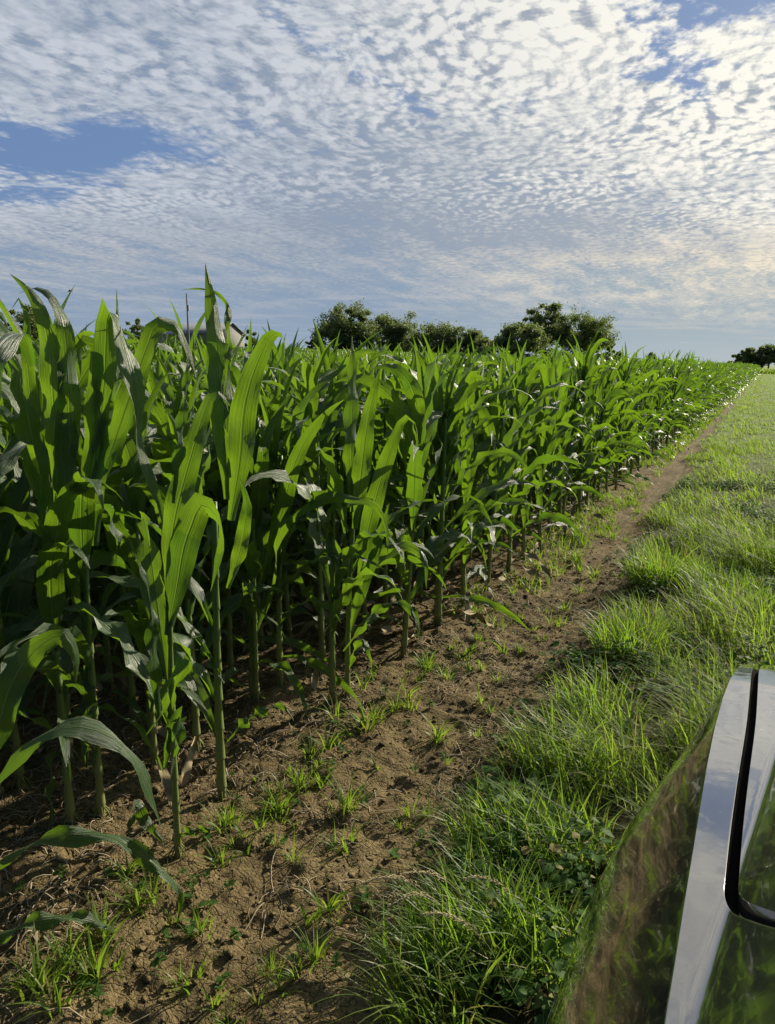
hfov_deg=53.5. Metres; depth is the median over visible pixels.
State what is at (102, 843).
straw litter
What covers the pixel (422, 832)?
seedling
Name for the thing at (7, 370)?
corn plant
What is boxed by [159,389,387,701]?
corn plant
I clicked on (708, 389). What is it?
corn plant
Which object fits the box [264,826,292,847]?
grassy weed
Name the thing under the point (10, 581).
corn plant
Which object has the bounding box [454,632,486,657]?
grassy weed
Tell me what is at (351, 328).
broadleaf tree
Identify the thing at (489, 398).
corn plant
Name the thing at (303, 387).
corn plant
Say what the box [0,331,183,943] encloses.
corn plant
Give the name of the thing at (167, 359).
corn plant
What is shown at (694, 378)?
corn plant
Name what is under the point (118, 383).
corn plant
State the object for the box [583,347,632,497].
corn plant
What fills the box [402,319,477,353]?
broadleaf tree
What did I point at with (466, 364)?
corn plant
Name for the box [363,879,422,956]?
grassy weed
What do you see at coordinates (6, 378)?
corn plant
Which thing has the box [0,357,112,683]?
corn plant
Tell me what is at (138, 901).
grassy weed
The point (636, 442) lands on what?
corn plant
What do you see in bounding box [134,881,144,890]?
seedling
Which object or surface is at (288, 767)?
grassy weed
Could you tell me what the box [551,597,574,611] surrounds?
grassy weed
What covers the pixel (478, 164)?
sky
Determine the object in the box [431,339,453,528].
corn plant
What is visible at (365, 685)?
grassy weed
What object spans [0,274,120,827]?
corn plant
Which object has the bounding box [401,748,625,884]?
grass tussock
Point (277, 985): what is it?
grassy weed
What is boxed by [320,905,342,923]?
grassy weed
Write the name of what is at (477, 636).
grassy weed
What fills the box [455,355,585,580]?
corn plant
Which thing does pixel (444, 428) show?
corn plant
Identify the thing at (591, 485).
corn plant
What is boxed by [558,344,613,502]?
corn plant
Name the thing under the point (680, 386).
corn plant
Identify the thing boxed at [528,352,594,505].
corn plant
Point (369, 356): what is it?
corn plant
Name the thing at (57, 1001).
grassy weed
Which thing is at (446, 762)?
grassy weed
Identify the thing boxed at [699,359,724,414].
corn plant
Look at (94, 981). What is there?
seedling
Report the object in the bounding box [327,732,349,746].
grassy weed
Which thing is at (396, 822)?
grassy weed
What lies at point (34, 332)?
broadleaf tree
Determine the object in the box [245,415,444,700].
corn plant
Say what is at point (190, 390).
corn plant
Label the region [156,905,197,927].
grassy weed
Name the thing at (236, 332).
barn
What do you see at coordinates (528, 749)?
grass tussock
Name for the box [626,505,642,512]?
grassy weed
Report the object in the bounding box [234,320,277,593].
corn plant
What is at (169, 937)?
seedling
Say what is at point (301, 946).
seedling
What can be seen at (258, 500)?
corn plant
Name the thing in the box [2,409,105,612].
corn plant
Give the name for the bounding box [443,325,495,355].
broadleaf tree
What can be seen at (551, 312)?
broadleaf tree
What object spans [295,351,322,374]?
corn plant
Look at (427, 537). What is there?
corn plant
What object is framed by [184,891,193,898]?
seedling
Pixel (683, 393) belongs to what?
corn plant
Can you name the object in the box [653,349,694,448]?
corn plant
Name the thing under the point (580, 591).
grassy weed
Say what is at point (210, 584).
corn plant
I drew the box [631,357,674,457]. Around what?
corn plant
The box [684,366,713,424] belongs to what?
corn plant
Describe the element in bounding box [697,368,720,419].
corn plant
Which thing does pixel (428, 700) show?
seedling
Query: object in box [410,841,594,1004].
grass tussock
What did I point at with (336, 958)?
seedling
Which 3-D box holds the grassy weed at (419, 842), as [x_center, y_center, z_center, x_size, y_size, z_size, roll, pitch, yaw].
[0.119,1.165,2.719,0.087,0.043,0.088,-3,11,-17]
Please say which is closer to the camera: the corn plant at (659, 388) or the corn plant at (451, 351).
the corn plant at (451, 351)
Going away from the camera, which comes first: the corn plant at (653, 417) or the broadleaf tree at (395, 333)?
the corn plant at (653, 417)
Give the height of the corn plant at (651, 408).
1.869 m
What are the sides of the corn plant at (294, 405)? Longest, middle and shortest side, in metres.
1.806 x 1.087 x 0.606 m
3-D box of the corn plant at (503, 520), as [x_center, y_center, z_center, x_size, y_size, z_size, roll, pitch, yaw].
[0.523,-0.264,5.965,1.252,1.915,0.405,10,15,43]
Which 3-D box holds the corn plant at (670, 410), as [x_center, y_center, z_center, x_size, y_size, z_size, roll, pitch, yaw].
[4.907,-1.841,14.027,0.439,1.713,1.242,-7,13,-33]
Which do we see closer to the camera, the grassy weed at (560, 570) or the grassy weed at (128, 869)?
the grassy weed at (128, 869)
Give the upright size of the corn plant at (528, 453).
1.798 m
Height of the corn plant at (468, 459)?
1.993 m
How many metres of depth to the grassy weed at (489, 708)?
3.76 m
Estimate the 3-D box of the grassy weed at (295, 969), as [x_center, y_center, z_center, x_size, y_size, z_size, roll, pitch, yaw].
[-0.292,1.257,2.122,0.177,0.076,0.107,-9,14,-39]
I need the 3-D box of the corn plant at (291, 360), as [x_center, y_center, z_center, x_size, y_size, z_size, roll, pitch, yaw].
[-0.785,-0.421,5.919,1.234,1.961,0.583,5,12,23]
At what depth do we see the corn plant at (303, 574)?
5.17 m
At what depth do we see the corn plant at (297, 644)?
4.00 m
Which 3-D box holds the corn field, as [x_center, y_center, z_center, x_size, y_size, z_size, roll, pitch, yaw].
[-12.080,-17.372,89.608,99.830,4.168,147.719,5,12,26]
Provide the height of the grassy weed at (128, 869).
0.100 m
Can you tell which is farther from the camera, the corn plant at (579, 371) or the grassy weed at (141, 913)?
the corn plant at (579, 371)
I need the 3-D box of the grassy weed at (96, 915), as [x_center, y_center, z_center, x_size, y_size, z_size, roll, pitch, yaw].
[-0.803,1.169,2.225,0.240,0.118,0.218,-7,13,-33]
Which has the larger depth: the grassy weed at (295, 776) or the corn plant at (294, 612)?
the corn plant at (294, 612)
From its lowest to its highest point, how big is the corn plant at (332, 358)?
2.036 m
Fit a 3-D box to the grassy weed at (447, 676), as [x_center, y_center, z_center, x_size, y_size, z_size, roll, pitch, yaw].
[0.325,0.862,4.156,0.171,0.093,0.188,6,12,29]
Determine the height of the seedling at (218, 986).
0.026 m
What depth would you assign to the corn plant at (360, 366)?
6.46 m
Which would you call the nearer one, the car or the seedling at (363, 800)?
the car
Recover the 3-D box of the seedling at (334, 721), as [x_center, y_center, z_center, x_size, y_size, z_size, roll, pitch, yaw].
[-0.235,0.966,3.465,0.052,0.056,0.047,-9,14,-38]
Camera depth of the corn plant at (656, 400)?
14.11 m
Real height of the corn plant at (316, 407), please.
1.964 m
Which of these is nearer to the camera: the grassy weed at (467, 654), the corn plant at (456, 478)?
the grassy weed at (467, 654)
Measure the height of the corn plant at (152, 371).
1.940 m
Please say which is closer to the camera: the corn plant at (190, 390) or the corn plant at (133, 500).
the corn plant at (133, 500)
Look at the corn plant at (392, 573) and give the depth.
5.40 m
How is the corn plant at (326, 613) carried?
on the ground at (180, 1004)
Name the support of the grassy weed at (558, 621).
on the ground at (180, 1004)
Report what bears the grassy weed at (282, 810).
on the ground at (180, 1004)
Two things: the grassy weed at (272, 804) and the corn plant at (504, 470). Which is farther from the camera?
the corn plant at (504, 470)
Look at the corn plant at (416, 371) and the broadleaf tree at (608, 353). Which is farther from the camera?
the broadleaf tree at (608, 353)
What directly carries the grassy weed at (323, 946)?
on the ground at (180, 1004)
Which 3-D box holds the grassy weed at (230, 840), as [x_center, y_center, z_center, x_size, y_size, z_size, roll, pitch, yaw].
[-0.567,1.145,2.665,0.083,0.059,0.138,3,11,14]
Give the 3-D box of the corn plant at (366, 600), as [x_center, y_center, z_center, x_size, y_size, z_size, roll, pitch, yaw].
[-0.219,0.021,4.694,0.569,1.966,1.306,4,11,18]
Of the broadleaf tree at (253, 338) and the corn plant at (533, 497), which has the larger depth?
the broadleaf tree at (253, 338)
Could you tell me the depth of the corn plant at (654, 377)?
12.62 m
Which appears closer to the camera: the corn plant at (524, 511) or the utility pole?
the corn plant at (524, 511)
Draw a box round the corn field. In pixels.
[13,328,760,528]
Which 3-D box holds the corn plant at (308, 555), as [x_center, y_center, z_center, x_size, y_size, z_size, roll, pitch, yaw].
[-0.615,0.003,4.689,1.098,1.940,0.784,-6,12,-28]
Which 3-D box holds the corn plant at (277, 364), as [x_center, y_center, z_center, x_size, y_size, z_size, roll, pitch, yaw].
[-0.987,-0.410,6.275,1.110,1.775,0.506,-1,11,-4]
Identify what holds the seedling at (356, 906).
on the ground at (180, 1004)
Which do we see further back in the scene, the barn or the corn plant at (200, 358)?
the barn
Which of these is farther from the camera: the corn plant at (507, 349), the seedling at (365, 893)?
the corn plant at (507, 349)
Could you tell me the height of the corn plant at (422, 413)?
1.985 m
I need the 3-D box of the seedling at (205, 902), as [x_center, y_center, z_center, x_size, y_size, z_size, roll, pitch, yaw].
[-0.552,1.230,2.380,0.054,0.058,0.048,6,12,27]
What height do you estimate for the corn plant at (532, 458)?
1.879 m
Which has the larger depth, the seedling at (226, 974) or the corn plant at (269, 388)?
the corn plant at (269, 388)
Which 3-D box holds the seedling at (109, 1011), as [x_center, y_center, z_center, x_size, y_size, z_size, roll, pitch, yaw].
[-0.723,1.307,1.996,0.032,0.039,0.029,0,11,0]
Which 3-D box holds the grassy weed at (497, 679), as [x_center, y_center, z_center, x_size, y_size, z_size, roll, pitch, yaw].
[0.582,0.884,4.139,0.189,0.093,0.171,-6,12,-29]
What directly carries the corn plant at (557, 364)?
on the ground at (180, 1004)
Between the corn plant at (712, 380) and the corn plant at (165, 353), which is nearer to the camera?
the corn plant at (165, 353)
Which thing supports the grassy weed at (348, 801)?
on the ground at (180, 1004)
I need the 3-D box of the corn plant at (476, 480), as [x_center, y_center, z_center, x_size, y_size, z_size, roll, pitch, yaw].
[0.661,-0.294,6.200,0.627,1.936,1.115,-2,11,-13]
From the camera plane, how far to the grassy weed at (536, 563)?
6.30 m
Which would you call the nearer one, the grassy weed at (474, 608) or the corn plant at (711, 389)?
the grassy weed at (474, 608)
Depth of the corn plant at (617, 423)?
12.22 m
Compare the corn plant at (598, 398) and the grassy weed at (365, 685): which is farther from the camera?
the corn plant at (598, 398)
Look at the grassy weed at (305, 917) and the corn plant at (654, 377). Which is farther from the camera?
the corn plant at (654, 377)
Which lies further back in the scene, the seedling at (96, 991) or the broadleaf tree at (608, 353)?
the broadleaf tree at (608, 353)
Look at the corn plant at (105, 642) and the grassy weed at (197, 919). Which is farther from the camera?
the corn plant at (105, 642)
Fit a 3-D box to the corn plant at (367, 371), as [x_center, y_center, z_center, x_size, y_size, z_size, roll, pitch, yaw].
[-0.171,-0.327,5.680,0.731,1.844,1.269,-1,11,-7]
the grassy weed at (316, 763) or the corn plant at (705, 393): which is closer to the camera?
the grassy weed at (316, 763)
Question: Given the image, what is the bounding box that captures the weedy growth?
[442,375,757,630]
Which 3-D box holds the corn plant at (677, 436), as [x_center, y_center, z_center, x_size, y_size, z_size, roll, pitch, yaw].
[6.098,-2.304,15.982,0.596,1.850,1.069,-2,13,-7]
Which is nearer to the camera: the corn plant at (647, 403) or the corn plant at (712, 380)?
the corn plant at (647, 403)
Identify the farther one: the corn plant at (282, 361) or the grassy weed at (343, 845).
the corn plant at (282, 361)
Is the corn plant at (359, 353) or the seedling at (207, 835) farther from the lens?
the corn plant at (359, 353)
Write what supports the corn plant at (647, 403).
on the ground at (180, 1004)
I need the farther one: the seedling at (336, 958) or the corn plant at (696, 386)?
the corn plant at (696, 386)
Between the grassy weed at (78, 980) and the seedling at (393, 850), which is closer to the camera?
the grassy weed at (78, 980)
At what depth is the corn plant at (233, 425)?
2.71 m
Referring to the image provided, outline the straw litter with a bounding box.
[0,517,657,1023]
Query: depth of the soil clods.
2.77 m
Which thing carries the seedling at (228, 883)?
on the ground at (180, 1004)
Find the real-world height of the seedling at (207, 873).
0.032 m
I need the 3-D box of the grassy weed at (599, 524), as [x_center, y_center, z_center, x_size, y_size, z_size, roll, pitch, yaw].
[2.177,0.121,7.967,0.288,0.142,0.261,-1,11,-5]
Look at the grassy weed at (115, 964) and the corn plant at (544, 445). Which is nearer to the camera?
the grassy weed at (115, 964)
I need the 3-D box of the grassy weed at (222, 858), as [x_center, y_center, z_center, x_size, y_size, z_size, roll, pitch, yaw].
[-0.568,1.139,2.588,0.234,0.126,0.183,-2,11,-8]
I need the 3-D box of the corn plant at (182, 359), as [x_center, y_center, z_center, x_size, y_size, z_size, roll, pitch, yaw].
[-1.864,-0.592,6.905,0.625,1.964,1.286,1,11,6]
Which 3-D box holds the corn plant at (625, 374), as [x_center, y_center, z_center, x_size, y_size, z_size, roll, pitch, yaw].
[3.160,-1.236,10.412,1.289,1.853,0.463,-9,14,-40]
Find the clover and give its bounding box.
[386,474,774,1023]
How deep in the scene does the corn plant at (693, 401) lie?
19.30 m
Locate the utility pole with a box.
[186,293,189,344]
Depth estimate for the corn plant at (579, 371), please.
8.20 m
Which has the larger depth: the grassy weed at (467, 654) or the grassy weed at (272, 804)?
the grassy weed at (467, 654)
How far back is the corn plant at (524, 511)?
6.43 m
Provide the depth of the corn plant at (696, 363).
19.20 m
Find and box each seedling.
[11,881,24,891]
[53,863,68,882]
[74,973,90,988]
[88,984,104,999]
[90,978,99,988]
[101,1008,115,1019]
[104,867,117,878]
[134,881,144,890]
[149,951,166,967]
[162,928,169,934]
[164,934,172,940]
[179,867,186,875]
[182,918,197,935]
[184,875,197,893]
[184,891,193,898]
[199,899,217,907]
[200,830,210,841]
[202,871,210,878]
[215,983,221,990]
[216,971,230,983]
[223,879,234,891]
[229,926,241,940]
[233,793,242,801]
[264,833,274,845]
[280,834,287,845]
[288,953,295,961]
[298,943,310,952]
[329,952,343,971]
[331,719,339,726]
[338,744,345,752]
[352,903,361,912]
[359,885,373,905]
[360,794,368,805]
[379,685,389,695]
[388,848,399,859]
[409,762,417,774]
[419,829,426,835]
[426,698,434,707]
[429,836,437,845]
[440,751,446,761]
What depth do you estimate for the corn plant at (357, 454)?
3.53 m
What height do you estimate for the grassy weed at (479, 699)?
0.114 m
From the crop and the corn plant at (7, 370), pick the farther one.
the crop
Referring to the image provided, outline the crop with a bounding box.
[759,368,774,373]
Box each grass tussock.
[303,875,542,1023]
[340,819,587,995]
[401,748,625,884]
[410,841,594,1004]
[475,763,630,887]
[480,690,635,787]
[516,650,671,736]
[565,589,697,664]
[604,533,732,592]
[663,554,774,616]
[678,510,773,545]
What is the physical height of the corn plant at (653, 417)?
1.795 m
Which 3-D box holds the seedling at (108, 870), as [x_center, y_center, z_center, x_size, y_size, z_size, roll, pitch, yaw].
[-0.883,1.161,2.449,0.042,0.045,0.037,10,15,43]
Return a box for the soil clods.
[0,521,664,1023]
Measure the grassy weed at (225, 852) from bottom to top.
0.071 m
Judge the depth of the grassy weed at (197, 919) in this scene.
2.30 m
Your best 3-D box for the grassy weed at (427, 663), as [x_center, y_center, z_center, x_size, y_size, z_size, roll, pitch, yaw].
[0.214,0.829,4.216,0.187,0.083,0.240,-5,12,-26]
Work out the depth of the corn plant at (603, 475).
10.01 m
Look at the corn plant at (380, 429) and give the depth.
4.70 m
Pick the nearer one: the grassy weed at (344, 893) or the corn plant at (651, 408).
the grassy weed at (344, 893)
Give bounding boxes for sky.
[0,0,774,365]
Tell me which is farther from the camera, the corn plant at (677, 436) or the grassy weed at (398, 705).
the corn plant at (677, 436)
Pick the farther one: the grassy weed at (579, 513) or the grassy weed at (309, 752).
the grassy weed at (579, 513)
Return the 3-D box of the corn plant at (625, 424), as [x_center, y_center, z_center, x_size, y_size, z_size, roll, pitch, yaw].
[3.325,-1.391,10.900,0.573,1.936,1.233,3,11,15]
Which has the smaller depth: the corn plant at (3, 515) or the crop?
the corn plant at (3, 515)
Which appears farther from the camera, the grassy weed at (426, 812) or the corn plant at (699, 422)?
the corn plant at (699, 422)
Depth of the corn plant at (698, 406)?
17.26 m
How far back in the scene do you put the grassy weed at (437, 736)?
3.51 m
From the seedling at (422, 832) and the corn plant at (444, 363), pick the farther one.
the corn plant at (444, 363)
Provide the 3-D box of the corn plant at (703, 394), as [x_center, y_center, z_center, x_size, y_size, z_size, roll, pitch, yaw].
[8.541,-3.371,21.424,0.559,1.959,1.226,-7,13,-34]
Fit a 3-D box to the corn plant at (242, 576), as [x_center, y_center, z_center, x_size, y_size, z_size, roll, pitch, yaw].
[-0.568,0.201,3.839,1.285,1.917,0.514,4,12,22]
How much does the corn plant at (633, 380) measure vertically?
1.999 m
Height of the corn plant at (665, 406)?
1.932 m
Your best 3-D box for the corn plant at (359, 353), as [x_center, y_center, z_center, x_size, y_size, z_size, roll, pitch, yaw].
[-0.252,-0.013,4.418,1.198,2.156,0.626,-3,13,3]
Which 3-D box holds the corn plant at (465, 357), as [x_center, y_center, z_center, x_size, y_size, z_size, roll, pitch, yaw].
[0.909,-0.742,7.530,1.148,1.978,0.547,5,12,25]
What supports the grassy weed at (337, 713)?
on the ground at (180, 1004)
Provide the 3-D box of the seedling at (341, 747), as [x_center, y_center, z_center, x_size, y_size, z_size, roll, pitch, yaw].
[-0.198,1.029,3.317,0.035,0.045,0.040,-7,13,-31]
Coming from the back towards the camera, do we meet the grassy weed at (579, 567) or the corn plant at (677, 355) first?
the corn plant at (677, 355)
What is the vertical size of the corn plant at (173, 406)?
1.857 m
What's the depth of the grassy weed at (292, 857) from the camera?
2.65 m
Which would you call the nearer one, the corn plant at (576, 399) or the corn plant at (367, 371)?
the corn plant at (367, 371)
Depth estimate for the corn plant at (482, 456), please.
4.69 m
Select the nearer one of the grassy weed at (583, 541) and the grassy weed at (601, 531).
the grassy weed at (583, 541)
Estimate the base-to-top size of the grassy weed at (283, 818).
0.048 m
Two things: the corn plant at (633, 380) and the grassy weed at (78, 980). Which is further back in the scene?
the corn plant at (633, 380)
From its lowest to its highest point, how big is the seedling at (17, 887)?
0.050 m
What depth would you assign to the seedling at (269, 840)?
2.70 m
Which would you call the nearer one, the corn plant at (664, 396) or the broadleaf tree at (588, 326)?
the corn plant at (664, 396)
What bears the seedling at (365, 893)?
on the ground at (180, 1004)
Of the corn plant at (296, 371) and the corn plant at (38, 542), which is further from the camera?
the corn plant at (296, 371)
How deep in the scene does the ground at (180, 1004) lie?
3.02 m
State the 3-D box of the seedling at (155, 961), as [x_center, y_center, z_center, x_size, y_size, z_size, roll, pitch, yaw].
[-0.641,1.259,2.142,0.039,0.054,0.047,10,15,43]
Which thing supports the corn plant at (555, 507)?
on the ground at (180, 1004)
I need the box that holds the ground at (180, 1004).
[0,366,774,1023]
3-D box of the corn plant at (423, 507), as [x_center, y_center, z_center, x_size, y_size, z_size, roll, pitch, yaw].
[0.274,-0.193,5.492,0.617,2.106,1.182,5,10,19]
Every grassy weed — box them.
[0,957,41,995]
[1,919,118,1013]
[1,966,104,1023]
[12,962,76,986]
[21,904,113,979]
[44,897,134,1001]
[53,964,93,995]
[62,941,87,974]
[67,887,151,944]
[88,867,163,914]
[98,835,155,881]
[113,855,194,905]
[113,936,138,978]
[125,900,145,918]
[145,937,225,1000]
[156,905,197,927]
[170,898,233,940]
[186,800,260,832]
[190,834,252,869]
[191,963,245,1007]
[201,985,260,1023]
[211,842,241,859]
[212,794,254,828]
[215,828,242,849]
[227,831,258,855]
[233,824,260,839]
[234,773,297,814]
[234,975,273,1017]
[245,788,305,818]
[248,795,285,829]
[249,942,299,981]
[252,938,318,984]
[257,779,288,799]
[258,758,340,799]
[263,970,306,999]
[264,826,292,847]
[274,808,289,822]
[277,831,324,867]
[278,757,298,774]
[278,909,352,970]
[281,761,311,788]
[286,756,347,787]
[291,728,340,760]
[291,890,340,926]
[296,855,368,918]
[299,714,366,749]
[309,694,361,718]
[309,744,338,769]
[311,768,340,788]
[312,810,371,854]
[315,770,379,819]
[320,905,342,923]
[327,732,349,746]
[333,721,352,736]
[334,698,390,734]
[342,662,392,690]
[346,698,390,722]
[357,701,391,724]
[357,753,382,770]
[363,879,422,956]
[380,791,434,818]
[381,810,425,834]
[384,682,421,712]
[386,692,414,714]
[392,691,424,710]
[397,673,432,697]
[401,791,441,818]
[408,666,429,681]
[408,833,427,846]
[410,653,443,671]
[411,645,444,666]
[414,654,437,670]
[418,710,465,744]
[435,664,459,681]
[436,660,457,676]
[443,745,470,765]
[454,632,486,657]
[455,647,480,659]
[456,591,493,615]
[461,682,495,703]
[461,721,488,738]
[469,631,485,641]
[474,698,501,714]
[477,658,493,671]
[485,636,509,654]
[487,664,507,682]
[508,640,536,652]
[521,553,551,569]
[544,605,566,624]
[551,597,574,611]
[552,613,573,626]
[555,564,567,572]
[566,579,590,593]
[568,554,590,571]
[569,507,591,517]
[570,543,591,561]
[575,536,597,546]
[583,556,609,577]
[592,516,607,528]
[596,527,611,536]
[603,528,623,538]
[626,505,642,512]
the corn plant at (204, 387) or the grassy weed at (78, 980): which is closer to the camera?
the grassy weed at (78, 980)
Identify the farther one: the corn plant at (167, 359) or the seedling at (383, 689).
the corn plant at (167, 359)
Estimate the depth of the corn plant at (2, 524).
2.99 m
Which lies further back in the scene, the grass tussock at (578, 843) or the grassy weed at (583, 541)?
the grassy weed at (583, 541)
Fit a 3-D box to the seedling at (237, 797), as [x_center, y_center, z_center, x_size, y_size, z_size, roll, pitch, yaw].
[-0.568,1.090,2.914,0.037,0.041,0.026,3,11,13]
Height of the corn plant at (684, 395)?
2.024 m
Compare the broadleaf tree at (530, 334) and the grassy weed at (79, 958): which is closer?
the grassy weed at (79, 958)
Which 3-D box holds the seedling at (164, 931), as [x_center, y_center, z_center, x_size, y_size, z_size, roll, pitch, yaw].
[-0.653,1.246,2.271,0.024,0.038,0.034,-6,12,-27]
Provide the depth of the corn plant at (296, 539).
5.43 m
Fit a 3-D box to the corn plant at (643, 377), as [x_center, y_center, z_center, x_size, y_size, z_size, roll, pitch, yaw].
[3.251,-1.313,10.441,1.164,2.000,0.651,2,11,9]
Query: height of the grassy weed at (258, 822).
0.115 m
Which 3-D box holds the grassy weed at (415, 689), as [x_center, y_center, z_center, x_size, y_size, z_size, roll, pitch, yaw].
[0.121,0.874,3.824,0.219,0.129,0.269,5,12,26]
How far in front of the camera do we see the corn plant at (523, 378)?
5.80 m
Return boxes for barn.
[158,323,246,346]
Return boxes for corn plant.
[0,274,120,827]
[0,285,208,774]
[0,290,196,819]
[0,312,83,792]
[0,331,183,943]
[0,351,151,709]
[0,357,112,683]
[0,415,100,792]
[0,445,108,745]
[0,452,33,618]
[0,512,45,716]
[0,521,20,746]
[2,320,160,618]
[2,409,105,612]
[3,358,37,607]
[7,385,116,682]
[18,332,202,649]
[22,352,91,605]
[29,395,222,690]
[31,336,91,580]
[31,352,227,862]
[31,388,106,603]
[36,363,294,786]
[41,382,166,737]
[50,371,207,805]
[76,263,293,801]
[90,337,242,681]
[100,325,348,672]
[102,341,229,568]
[102,355,242,655]
[103,301,227,531]
[141,332,157,506]
[147,347,307,634]
[147,378,243,619]
[148,356,283,698]
[152,335,183,364]
[155,334,211,559]
[158,359,382,703]
[159,338,205,381]
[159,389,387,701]
[168,336,205,627]
[175,341,244,565]
[177,337,226,555]
[189,366,337,650]
[197,329,246,569]
[199,339,297,604]
[202,334,306,715]
[204,349,314,613]
[207,369,326,584]
[212,352,304,544]
[213,353,375,652]
[230,366,350,605]
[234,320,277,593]
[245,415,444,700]
[248,338,376,688]
[258,320,448,645]
[262,327,302,553]
[263,321,298,477]
[263,377,344,642]
[268,327,302,573]
[269,354,344,543]
[270,358,355,586]
[270,358,406,603]
[272,365,438,599]
[273,338,419,703]
[278,357,363,539]
[292,359,345,562]
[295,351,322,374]
[327,328,340,389]
[333,361,415,652]
[334,340,486,658]
[335,346,408,550]
[339,341,408,524]
[342,346,373,372]
[343,343,549,630]
[344,337,446,489]
[349,344,393,516]
[359,350,419,633]
[360,341,393,588]
[366,329,536,629]
[383,351,457,615]
[386,360,459,565]
[388,339,484,580]
[388,344,445,595]
[390,335,479,601]
[404,354,520,578]
[412,341,436,522]
[418,339,490,561]
[424,346,488,539]
[424,356,491,573]
[424,356,497,556]
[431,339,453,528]
[437,367,543,555]
[440,332,506,514]
[440,354,507,623]
[443,353,560,596]
[445,337,481,519]
[453,363,501,560]
[455,350,565,541]
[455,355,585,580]
[459,347,565,539]
[473,356,490,476]
[474,340,586,580]
[477,361,508,514]
[479,343,571,532]
[484,346,567,562]
[486,333,518,521]
[488,341,577,496]
[488,357,545,526]
[491,353,587,521]
[516,353,606,545]
[518,353,604,540]
[518,363,572,498]
[519,356,544,508]
[523,352,594,557]
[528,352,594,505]
[530,370,616,521]
[531,335,594,519]
[531,345,571,511]
[535,341,633,515]
[553,377,609,498]
[557,323,647,526]
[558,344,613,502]
[570,364,617,507]
[571,355,644,509]
[572,360,618,482]
[573,350,627,482]
[574,348,641,478]
[576,369,653,492]
[577,362,636,480]
[578,361,666,489]
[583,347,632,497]
[597,343,668,485]
[600,350,649,465]
[603,351,650,483]
[608,346,642,477]
[608,352,647,471]
[609,346,634,465]
[618,354,673,473]
[622,350,671,474]
[624,350,687,456]
[624,356,669,467]
[625,350,647,482]
[630,358,671,457]
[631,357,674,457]
[634,354,678,463]
[641,354,679,449]
[642,355,673,460]
[642,361,669,459]
[646,363,691,457]
[651,357,707,449]
[651,361,694,445]
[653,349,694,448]
[657,363,682,448]
[658,361,694,443]
[662,350,695,446]
[664,354,699,438]
[665,352,706,440]
[669,354,706,433]
[669,357,685,446]
[670,350,704,440]
[677,369,704,431]
[679,359,712,432]
[682,353,699,431]
[684,360,714,429]
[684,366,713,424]
[686,352,701,427]
[686,358,713,424]
[686,365,698,429]
[686,368,711,428]
[691,361,705,425]
[695,363,715,420]
[696,359,722,417]
[697,362,723,412]
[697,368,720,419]
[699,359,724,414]
[699,364,720,422]
[704,360,720,416]
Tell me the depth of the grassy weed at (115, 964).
2.15 m
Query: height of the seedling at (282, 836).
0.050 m
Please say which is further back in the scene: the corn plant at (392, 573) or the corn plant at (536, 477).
the corn plant at (536, 477)
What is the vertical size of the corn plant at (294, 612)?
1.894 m
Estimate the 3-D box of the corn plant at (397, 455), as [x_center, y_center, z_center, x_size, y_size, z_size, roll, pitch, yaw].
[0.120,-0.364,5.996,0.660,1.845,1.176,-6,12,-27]
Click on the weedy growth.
(675, 447)
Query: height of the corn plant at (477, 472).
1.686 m
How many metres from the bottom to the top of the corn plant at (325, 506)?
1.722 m
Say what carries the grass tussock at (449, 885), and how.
on the ground at (180, 1004)
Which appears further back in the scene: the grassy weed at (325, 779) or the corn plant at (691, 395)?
the corn plant at (691, 395)
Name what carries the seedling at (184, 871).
on the ground at (180, 1004)
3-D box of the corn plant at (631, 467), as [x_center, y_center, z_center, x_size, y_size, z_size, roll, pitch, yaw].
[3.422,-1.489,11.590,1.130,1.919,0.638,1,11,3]
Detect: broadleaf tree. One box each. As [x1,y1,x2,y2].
[4,303,38,341]
[122,318,143,344]
[245,329,256,347]
[305,334,317,349]
[308,298,387,349]
[369,310,419,352]
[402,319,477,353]
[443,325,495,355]
[489,321,552,357]
[522,301,571,355]
[552,302,621,357]
[602,343,621,359]
[728,353,741,362]
[738,347,759,363]
[754,343,774,368]
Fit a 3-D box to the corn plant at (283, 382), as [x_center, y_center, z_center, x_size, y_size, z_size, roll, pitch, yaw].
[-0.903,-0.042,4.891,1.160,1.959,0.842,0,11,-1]
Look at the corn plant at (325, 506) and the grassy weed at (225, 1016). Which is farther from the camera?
the corn plant at (325, 506)
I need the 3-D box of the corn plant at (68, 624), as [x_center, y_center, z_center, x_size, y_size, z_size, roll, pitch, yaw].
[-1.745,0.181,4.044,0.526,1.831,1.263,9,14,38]
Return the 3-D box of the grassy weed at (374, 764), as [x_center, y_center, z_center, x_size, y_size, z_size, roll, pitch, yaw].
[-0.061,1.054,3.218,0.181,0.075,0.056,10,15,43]
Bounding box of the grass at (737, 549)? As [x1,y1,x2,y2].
[379,373,774,1023]
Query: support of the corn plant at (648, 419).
on the ground at (180, 1004)
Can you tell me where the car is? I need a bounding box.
[546,664,774,1023]
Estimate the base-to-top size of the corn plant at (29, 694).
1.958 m
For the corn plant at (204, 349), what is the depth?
6.09 m
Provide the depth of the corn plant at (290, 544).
4.60 m
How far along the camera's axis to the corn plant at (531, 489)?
8.00 m
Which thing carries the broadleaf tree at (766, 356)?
on the ground at (180, 1004)
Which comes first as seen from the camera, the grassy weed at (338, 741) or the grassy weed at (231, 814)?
the grassy weed at (231, 814)
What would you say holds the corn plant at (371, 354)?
on the ground at (180, 1004)
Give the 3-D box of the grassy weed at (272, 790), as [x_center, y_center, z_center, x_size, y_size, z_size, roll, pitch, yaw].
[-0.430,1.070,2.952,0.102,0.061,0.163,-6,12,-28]

